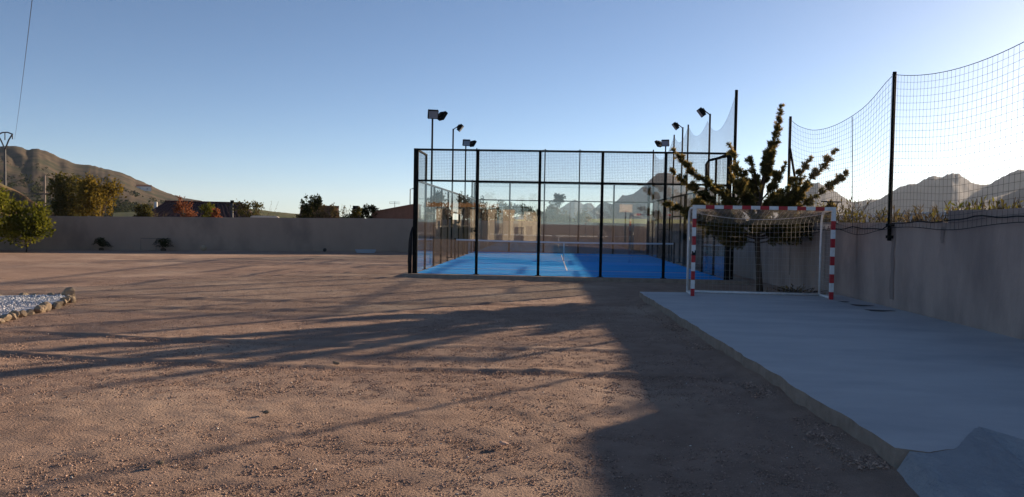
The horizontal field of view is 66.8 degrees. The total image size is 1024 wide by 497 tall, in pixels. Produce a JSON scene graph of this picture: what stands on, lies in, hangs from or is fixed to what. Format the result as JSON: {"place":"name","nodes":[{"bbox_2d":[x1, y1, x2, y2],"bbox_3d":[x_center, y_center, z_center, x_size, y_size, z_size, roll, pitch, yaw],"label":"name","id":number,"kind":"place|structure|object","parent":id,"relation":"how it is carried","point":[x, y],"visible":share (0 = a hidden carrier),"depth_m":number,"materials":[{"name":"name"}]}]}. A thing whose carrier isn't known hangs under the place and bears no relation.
{"place":"outdoors","nodes":[
{"label":"outdoors","id":0,"kind":"place"},
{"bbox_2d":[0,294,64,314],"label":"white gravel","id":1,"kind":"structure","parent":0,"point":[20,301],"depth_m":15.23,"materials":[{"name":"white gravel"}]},
{"bbox_2d":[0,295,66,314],"bbox_3d":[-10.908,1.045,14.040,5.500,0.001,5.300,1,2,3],"label":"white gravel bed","id":2,"kind":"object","parent":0,"point":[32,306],"visible":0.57,"depth_m":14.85,"materials":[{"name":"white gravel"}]},
{"bbox_2d":[0,314,11,321],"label":"stone","id":3,"kind":"object","parent":2,"relation":"on","point":[6,317],"visible":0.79,"depth_m":12.84,"materials":[{"name":"beige stone"}]},
{"bbox_2d":[9,312,16,319],"bbox_3d":[-8.409,1.164,13.059,0.138,0.161,0.128,26,19,39],"label":"stone","id":4,"kind":"object","parent":2,"relation":"on","point":[14,317],"visible":0.66,"depth_m":13.04,"materials":[{"name":"beige stone"}]},
{"bbox_2d":[8,310,19,317],"bbox_3d":[-8.521,1.135,13.248,0.198,0.159,0.141,-11,3,22],"label":"stone","id":5,"kind":"object","parent":2,"relation":"on","point":[17,313],"visible":0.42,"depth_m":13.23,"materials":[{"name":"beige stone"}]},
{"bbox_2d":[19,310,26,316],"bbox_3d":[-8.485,1.132,13.429,0.151,0.147,0.098,-14,-14,-11],"label":"stone","id":6,"kind":"object","parent":2,"relation":"on","point":[23,313],"visible":0.79,"depth_m":13.41,"materials":[{"name":"beige stone"}]},
{"bbox_2d":[26,309,33,315],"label":"stone","id":7,"kind":"object","parent":2,"relation":"on","point":[30,311],"visible":0.73,"depth_m":13.61,"materials":[{"name":"beige stone"}]},
{"bbox_2d":[33,305,43,312],"bbox_3d":[-8.544,1.096,14.029,0.160,0.162,0.175,-13,8,1],"label":"stone","id":8,"kind":"object","parent":2,"relation":"on","point":[38,309],"visible":0.98,"depth_m":13.98,"materials":[{"name":"beige stone"}]},
{"bbox_2d":[39,302,51,310],"bbox_3d":[-8.656,1.084,14.401,0.195,0.194,0.141,0,2,-24],"label":"stone","id":9,"kind":"object","parent":2,"relation":"on","point":[48,305],"visible":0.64,"depth_m":14.39,"materials":[{"name":"beige stone"}]},
{"bbox_2d":[52,302,61,308],"bbox_3d":[-8.724,1.104,14.866,0.168,0.154,0.240,0,2,-36],"label":"stone","id":10,"kind":"object","parent":2,"relation":"on","point":[56,305],"visible":0.85,"depth_m":14.79,"materials":[{"name":"beige stone"}]},
{"bbox_2d":[61,287,74,296],"bbox_3d":[-9.440,0.973,16.513,0.248,0.315,0.246,0,2,-38],"label":"stone","id":11,"kind":"object","parent":2,"relation":"on","point":[69,291],"visible":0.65,"depth_m":16.44,"materials":[{"name":"beige stone"}]},
{"bbox_2d":[0,146,199,216],"bbox_3d":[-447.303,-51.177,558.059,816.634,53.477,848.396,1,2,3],"label":"hill","id":12,"kind":"structure","parent":0,"point":[25,160],"depth_m":497.89,"materials":[{"name":"brown stone"}]},
{"bbox_2d":[0,161,164,216],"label":"hillside scrub","id":13,"kind":"object","parent":12,"relation":"on","point":[119,207],"visible":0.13,"depth_m":316.54,"materials":[{"name":"green plant"}]},
{"bbox_2d":[136,184,151,190],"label":"hillside house","id":14,"kind":"structure","parent":12,"relation":"on","point":[145,187],"depth_m":522.05,"materials":[{"name":"ceramic"}]},
{"bbox_2d":[113,208,339,217],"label":"green slope","id":15,"kind":"structure","parent":0,"point":[263,213],"depth_m":215.17,"materials":[{"name":"green plant"}]},
{"bbox_2d":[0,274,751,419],"bbox_3d":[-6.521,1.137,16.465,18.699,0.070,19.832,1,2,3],"label":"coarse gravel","id":16,"kind":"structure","parent":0,"point":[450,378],"depth_m":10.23,"materials":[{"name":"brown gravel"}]},
{"bbox_2d":[408,227,412,272],"bbox_3d":[-3.286,0.048,25.044,0.146,1.510,0.130,1,2,3],"label":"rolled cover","id":17,"kind":"object","parent":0,"point":[410,253],"visible":1,"depth_m":25.00,"materials":[{"name":"black plastic"}]},
{"bbox_2d":[0,249,902,496],"bbox_3d":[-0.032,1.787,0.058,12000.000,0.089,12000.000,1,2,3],"label":"ground","id":18,"kind":"structure","parent":0,"point":[61,423],"depth_m":8.21,"materials":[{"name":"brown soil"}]},
{"bbox_2d":[0,132,12,185],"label":"power pylon","id":19,"kind":"object","parent":18,"relation":"on","point":[5,147],"visible":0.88,"depth_m":92.70,"materials":[{"name":"grey metal"}]},
{"bbox_2d":[15,2,31,133],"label":"power line","id":20,"kind":"object","parent":19,"relation":"attached to","point":[25,57],"visible":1,"depth_m":36.03,"materials":[{"name":"grey metal"}]},
{"bbox_2d":[0,180,25,238],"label":"leafy tree","id":21,"kind":"object","parent":18,"relation":"on","point":[4,197],"visible":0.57,"depth_m":36.20,"materials":[{"name":"green plant"}]},
{"bbox_2d":[0,196,56,251],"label":"leafy bush","id":22,"kind":"object","parent":18,"relation":"on","point":[28,227],"visible":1,"depth_m":36.48,"materials":[{"name":"green plant"}]},
{"bbox_2d":[0,183,56,215],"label":"earth bank","id":23,"kind":"structure","parent":18,"relation":"on","point":[16,195],"depth_m":54.49,"materials":[{"name":"brown soil"}]},
{"bbox_2d":[32,175,54,206],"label":"utility pole","id":24,"kind":"object","parent":18,"relation":"on","point":[44,193],"visible":0.4,"depth_m":61.73,"materials":[{"name":"grey concrete"}]},
{"bbox_2d":[46,171,88,215],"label":"leafy tree","id":25,"kind":"object","parent":18,"relation":"on","point":[64,192],"visible":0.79,"depth_m":55.68,"materials":[{"name":"green plant"}]},
{"bbox_2d":[69,296,75,302],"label":"stone","id":26,"kind":"object","parent":18,"relation":"on","point":[72,299],"visible":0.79,"depth_m":15.85,"materials":[{"name":"beige stone"}]},
{"bbox_2d":[70,171,126,215],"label":"leafy tree","id":27,"kind":"object","parent":18,"relation":"on","point":[93,196],"visible":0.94,"depth_m":54.60,"materials":[{"name":"green plant"}]},
{"bbox_2d":[91,237,113,249],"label":"cycad","id":28,"kind":"object","parent":18,"relation":"on","point":[101,242],"visible":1,"depth_m":40.31,"materials":[{"name":"green plant"}]},
{"bbox_2d":[132,203,154,216],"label":"leafy tree","id":29,"kind":"object","parent":18,"relation":"on","point":[144,210],"visible":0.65,"depth_m":60.29,"materials":[{"name":"green plant"}]},
{"bbox_2d":[152,238,172,250],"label":"cycad","id":30,"kind":"object","parent":18,"relation":"on","point":[162,242],"visible":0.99,"depth_m":40.95,"materials":[{"name":"green plant"}]},
{"bbox_2d":[172,195,199,216],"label":"leafy bush","id":31,"kind":"object","parent":18,"relation":"on","point":[184,210],"visible":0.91,"depth_m":57.10,"materials":[{"name":"orange plant"}]},
{"bbox_2d":[152,200,251,217],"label":"tiled house","id":32,"kind":"structure","parent":18,"relation":"on","point":[166,207],"depth_m":77.87,"materials":[{"name":"tile"}]},
{"bbox_2d":[230,200,233,216],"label":"flue pipe","id":33,"kind":"object","parent":32,"relation":"on","point":[231,201],"visible":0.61,"depth_m":61.00,"materials":[{"name":"grey metal"}]},
{"bbox_2d":[198,202,214,216],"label":"leafy bush","id":34,"kind":"object","parent":18,"relation":"on","point":[206,209],"visible":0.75,"depth_m":57.16,"materials":[{"name":"green plant"}]},
{"bbox_2d":[210,208,221,216],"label":"leafy bush","id":35,"kind":"object","parent":18,"relation":"on","point":[215,213],"visible":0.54,"depth_m":56.71,"materials":[{"name":"orange plant"}]},
{"bbox_2d":[227,200,265,216],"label":"leafy bush","id":36,"kind":"object","parent":18,"relation":"on","point":[254,206],"visible":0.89,"depth_m":56.70,"materials":[{"name":"green plant"}]},
{"bbox_2d":[250,216,278,217],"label":"cream block","id":37,"kind":"structure","parent":18,"relation":"on","point":[266,216],"depth_m":48.50,"materials":[{"name":"beige concrete"}]},
{"bbox_2d":[293,204,312,217],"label":"leafy bush","id":38,"kind":"object","parent":18,"relation":"on","point":[299,216],"visible":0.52,"depth_m":57.37,"materials":[{"name":"green plant"}]},
{"bbox_2d":[300,193,322,217],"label":"leafy tree","id":39,"kind":"object","parent":18,"relation":"on","point":[314,202],"visible":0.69,"depth_m":57.53,"materials":[{"name":"green plant"}]},
{"bbox_2d":[300,206,338,217],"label":"terracotta house","id":40,"kind":"structure","parent":18,"relation":"on","point":[320,211],"depth_m":66.16,"materials":[{"name":"brown"}]},
{"bbox_2d":[316,203,340,217],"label":"leafy bush","id":41,"kind":"object","parent":18,"relation":"on","point":[323,212],"visible":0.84,"depth_m":57.45,"materials":[{"name":"green plant"}]},
{"bbox_2d":[0,216,658,253],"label":"boundary wall","id":42,"kind":"structure","parent":18,"relation":"on","point":[250,234],"depth_m":43.80,"materials":[{"name":"paint"}]},
{"bbox_2d":[330,204,358,217],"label":"yucca","id":43,"kind":"object","parent":18,"relation":"on","point":[342,212],"visible":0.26,"depth_m":57.61,"materials":[{"name":"green plant"}]},
{"bbox_2d":[349,206,361,217],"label":"leafy bush","id":44,"kind":"object","parent":18,"relation":"on","point":[358,213],"visible":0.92,"depth_m":55.98,"materials":[{"name":"green plant"}]},
{"bbox_2d":[355,249,375,252],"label":"trough","id":45,"kind":"object","parent":18,"relation":"on","point":[365,250],"visible":1,"depth_m":42.50,"materials":[{"name":"grey concrete"}]},
{"bbox_2d":[361,204,380,217],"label":"leafy tree","id":46,"kind":"object","parent":18,"relation":"on","point":[366,209],"visible":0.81,"depth_m":58.17,"materials":[{"name":"green plant"}]},
{"bbox_2d":[370,204,420,218],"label":"brick shed","id":47,"kind":"structure","parent":18,"relation":"on","point":[403,212],"depth_m":58.44,"materials":[{"name":"brown brick"}]},
{"bbox_2d":[421,190,450,219],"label":"leafy tree","id":48,"kind":"object","parent":18,"relation":"on","point":[436,204],"visible":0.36,"depth_m":63.23,"materials":[{"name":"green plant"}]},
{"bbox_2d":[427,109,447,264],"bbox_3d":[-2.965,-2.279,30.125,0.874,6.129,0.580,0,2,-32],"label":"floodlight","id":49,"kind":"object","parent":18,"relation":"on","point":[435,114],"visible":0.96,"depth_m":30.09,"materials":[{"name":"black metal"}]},
{"bbox_2d":[448,124,463,257],"bbox_3d":[-2.633,-2.627,36.508,0.614,6.422,0.400,1,2,3],"label":"floodlight","id":50,"kind":"object","parent":18,"relation":"on","point":[459,127],"visible":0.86,"depth_m":36.47,"materials":[{"name":"black metal"}]},
{"bbox_2d":[457,191,473,219],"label":"leafy tree","id":51,"kind":"object","parent":18,"relation":"on","point":[466,204],"visible":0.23,"depth_m":64.04,"materials":[{"name":"green plant"}]},
{"bbox_2d":[462,139,476,250],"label":"floodlight","id":52,"kind":"object","parent":18,"relation":"on","point":[466,142],"visible":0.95,"depth_m":41.95,"materials":[{"name":"black metal"}]},
{"bbox_2d":[469,195,498,219],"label":"leafy tree","id":53,"kind":"object","parent":18,"relation":"on","point":[487,215],"visible":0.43,"depth_m":65.89,"materials":[{"name":"green plant"}]},
{"bbox_2d":[487,199,513,219],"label":"leafy tree","id":54,"kind":"object","parent":18,"relation":"on","point":[501,208],"visible":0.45,"depth_m":70.28,"materials":[{"name":"green plant"}]},
{"bbox_2d":[499,441,508,445],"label":"clod","id":55,"kind":"object","parent":18,"relation":"on","point":[502,443],"visible":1,"depth_m":6.20,"materials":[{"name":"beige stone"}]},
{"bbox_2d":[491,203,525,220],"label":"leafy tree","id":56,"kind":"object","parent":18,"relation":"on","point":[514,209],"visible":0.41,"depth_m":65.89,"materials":[{"name":"green plant"}]},
{"bbox_2d":[516,203,542,220],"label":"leafy tree","id":57,"kind":"object","parent":18,"relation":"on","point":[528,209],"visible":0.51,"depth_m":67.92,"materials":[{"name":"green plant"}]},
{"bbox_2d":[533,203,569,221],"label":"leafy tree","id":58,"kind":"object","parent":18,"relation":"on","point":[551,213],"visible":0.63,"depth_m":63.39,"materials":[{"name":"green plant"}]},
{"bbox_2d":[548,193,564,208],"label":"leafy tree","id":59,"kind":"object","parent":18,"relation":"on","point":[556,199],"visible":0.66,"depth_m":65.76,"materials":[{"name":"green plant"}]},
{"bbox_2d":[402,148,748,284],"bbox_3d":[2.500,-1.307,34.826,10.950,4.280,20.720,1,2,3],"label":"padel court","id":60,"kind":"object","parent":18,"relation":"on","point":[572,268],"visible":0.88,"depth_m":27.02,"materials":[{"name":"metal"}]},
{"bbox_2d":[454,238,674,263],"bbox_3d":[2.332,0.106,34.938,9.916,0.957,0.080,1,2,3],"label":"court net","id":61,"kind":"object","parent":60,"relation":"on","point":[552,242],"visible":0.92,"depth_m":34.94,"materials":[{"name":"black fabric"}]},
{"bbox_2d":[559,209,592,222],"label":"leafy tree","id":62,"kind":"object","parent":18,"relation":"on","point":[583,217],"visible":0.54,"depth_m":63.45,"materials":[{"name":"green plant"}]},
{"bbox_2d":[476,90,737,278],"bbox_3d":[6.644,-2.387,36.940,9.154,6.150,22.481,0,2,-24],"label":"ball net","id":63,"kind":"object","parent":18,"relation":"on","point":[735,110],"visible":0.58,"depth_m":36.21,"materials":[{"name":"black fabric"}]},
{"bbox_2d":[654,139,669,151],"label":"floodlight","id":64,"kind":"object","parent":18,"relation":"on","point":[662,143],"visible":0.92,"depth_m":40.51,"materials":[{"name":"black metal"}]},
{"bbox_2d":[672,122,683,262],"bbox_3d":[7.580,-2.488,35.611,0.614,6.572,0.400,1,2,3],"label":"floodlight","id":65,"kind":"object","parent":18,"relation":"on","point":[675,125],"visible":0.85,"depth_m":35.57,"materials":[{"name":"black metal"}]},
{"bbox_2d":[697,107,710,270],"bbox_3d":[7.280,-2.171,29.526,0.614,6.322,0.400,1,2,3],"label":"floodlight","id":66,"kind":"object","parent":18,"relation":"on","point":[701,111],"visible":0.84,"depth_m":29.45,"materials":[{"name":"black metal"}]},
{"bbox_2d":[662,103,849,291],"bbox_3d":[6.655,-1.359,21.321,4.997,5.323,3.017,1,2,3],"label":"conifer tree","id":67,"kind":"object","parent":18,"relation":"on","point":[748,191],"visible":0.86,"depth_m":21.11,"materials":[{"name":"green plant"}]},
{"bbox_2d":[624,296,918,496],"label":"dirt bank","id":68,"kind":"structure","parent":18,"relation":"on","point":[784,407],"depth_m":7.33,"materials":[{"name":"brown soil"}]},
{"bbox_2d":[627,299,893,470],"bbox_3d":[2.686,1.405,12.177,0.511,0.070,13.023,1,2,1],"label":"edge rubble","id":69,"kind":"object","parent":68,"relation":"on","point":[873,458],"visible":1,"depth_m":6.79,"materials":[{"name":"gravel"}]},
{"bbox_2d":[766,284,828,294],"bbox_3d":[7.357,1.111,20.135,1.654,0.410,1.678,1,2,3],"label":"twig pile","id":70,"kind":"object","parent":18,"relation":"on","point":[795,290],"visible":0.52,"depth_m":20.22,"materials":[{"name":"brown plant"}]},
{"bbox_2d":[639,292,1023,467],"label":"concrete slab","id":71,"kind":"structure","parent":18,"relation":"on","point":[894,387],"depth_m":9.35,"materials":[{"name":"grey concrete"}]},
{"bbox_2d":[686,205,835,299],"bbox_3d":[5.721,0.065,18.058,3.164,2.081,0.964,1,2,5],"label":"handball goal","id":72,"kind":"object","parent":71,"relation":"on","point":[693,290],"visible":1,"depth_m":18.04,"materials":[{"name":"white paint"}]},
{"bbox_2d":[865,309,893,311],"bbox_3d":[7.257,1.221,15.248,0.585,0.001,0.356,1,2,3],"label":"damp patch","id":73,"kind":"object","parent":71,"relation":"on","point":[879,310],"visible":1,"depth_m":15.28,"materials":[{"name":"grey concrete"}]},
{"bbox_2d":[658,208,1023,339],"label":"boundary wall","id":74,"kind":"structure","parent":18,"relation":"on","point":[972,277],"depth_m":14.71,"materials":[{"name":"brown"}]},
{"bbox_2d":[821,201,841,223],"bbox_3d":[7.816,-0.880,19.023,0.501,0.566,0.032,1,2,3],"label":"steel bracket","id":75,"kind":"object","parent":74,"relation":"attached to","point":[832,201],"visible":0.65,"depth_m":19.00,"materials":[{"name":"black metal"}]},
{"bbox_2d":[787,42,1023,240],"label":"ball net","id":76,"kind":"object","parent":74,"relation":"attached to","point":[889,225],"visible":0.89,"depth_m":15.80,"materials":[{"name":"black fabric"}]},
{"bbox_2d":[812,196,885,222],"bbox_3d":[9.358,-0.155,22.405,2.384,2.775,2.404,1,2,3],"label":"dry shrub","id":77,"kind":"object","parent":18,"relation":"on","point":[842,207],"visible":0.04,"depth_m":21.91,"materials":[{"name":"yellow plant"}]},
{"bbox_2d":[774,212,946,222],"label":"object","id":78,"kind":"structure","parent":18,"relation":"on","point":[874,215],"depth_m":22.07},
{"bbox_2d":[837,210,905,222],"bbox_3d":[9.421,0.171,20.891,2.259,2.488,2.209,1,2,3],"label":"dry shrub","id":79,"kind":"object","parent":18,"relation":"on","point":[847,218],"visible":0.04,"depth_m":20.76,"materials":[{"name":"beige plant"}]},
{"bbox_2d":[847,208,927,222],"bbox_3d":[9.383,0.132,19.270,2.279,2.406,2.194,2,2,16],"label":"dry shrub","id":80,"kind":"object","parent":18,"relation":"on","point":[878,217],"visible":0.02,"depth_m":19.33,"materials":[{"name":"beige plant"}]},
{"bbox_2d":[878,204,975,222],"bbox_3d":[9.377,0.173,17.736,2.264,2.420,2.009,0,2,-30],"label":"dry shrub","id":81,"kind":"object","parent":18,"relation":"on","point":[906,216],"visible":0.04,"depth_m":17.67,"materials":[{"name":"beige plant"}]},
{"bbox_2d":[901,204,984,221],"bbox_3d":[9.304,0.202,16.994,1.825,2.408,1.956,0,2,-24],"label":"dry shrub","id":82,"kind":"object","parent":18,"relation":"on","point":[921,217],"visible":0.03,"depth_m":17.17,"materials":[{"name":"beige plant"}]},
{"bbox_2d":[930,207,985,221],"bbox_3d":[9.248,0.277,16.060,1.796,2.318,1.652,0,2,-35],"label":"dry shrub","id":83,"kind":"object","parent":18,"relation":"on","point":[932,215],"depth_m":16.24,"materials":[{"name":"beige plant"}]},
{"bbox_2d":[897,426,1023,496],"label":"concrete apron","id":84,"kind":"object","parent":18,"relation":"on","point":[981,462],"visible":0.99,"depth_m":5.38,"materials":[{"name":"grey concrete"}]},
{"bbox_2d":[944,195,1023,210],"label":"dry shrub","id":85,"kind":"object","parent":18,"relation":"on","point":[968,206],"visible":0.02,"depth_m":14.97,"materials":[{"name":"yellow plant"}]},
{"bbox_2d":[988,198,1022,209],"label":"dry shrub","id":86,"kind":"object","parent":18,"relation":"on","point":[1000,206],"visible":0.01,"depth_m":14.02,"materials":[{"name":"green plant"}]},
{"bbox_2d":[0,0,1023,219],"label":"sky","id":87,"kind":"structure","parent":0,"point":[286,102],"materials":[{"name":"blue"}]},
{"bbox_2d":[510,200,594,219],"bbox_3d":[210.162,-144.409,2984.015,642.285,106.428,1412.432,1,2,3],"label":"mountain","id":88,"kind":"structure","parent":0,"point":[573,207],"depth_m":3083.68,"materials":[{"name":"stone"}]},
{"bbox_2d":[511,219,687,223],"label":"field","id":89,"kind":"structure","parent":0,"point":[642,221],"depth_m":192.99,"materials":[{"name":"green plant"}]},
{"bbox_2d":[572,172,777,220],"bbox_3d":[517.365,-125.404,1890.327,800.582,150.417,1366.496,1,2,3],"label":"mountain","id":90,"kind":"structure","parent":0,"point":[630,210],"depth_m":1794.30,"materials":[{"name":"stone"}]},
{"bbox_2d":[797,169,1023,215],"bbox_3d":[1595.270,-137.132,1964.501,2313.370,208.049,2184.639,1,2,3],"label":"mountain range","id":91,"kind":"structure","parent":0,"point":[940,195],"depth_m":2162.94,"materials":[{"name":"stone"}]},
{"bbox_2d":[945,187,1023,211],"bbox_3d":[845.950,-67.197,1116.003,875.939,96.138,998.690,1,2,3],"label":"ridge","id":92,"kind":"structure","parent":0,"point":[1010,200],"depth_m":1196.67,"materials":[{"name":"grey stone"}]}
]}

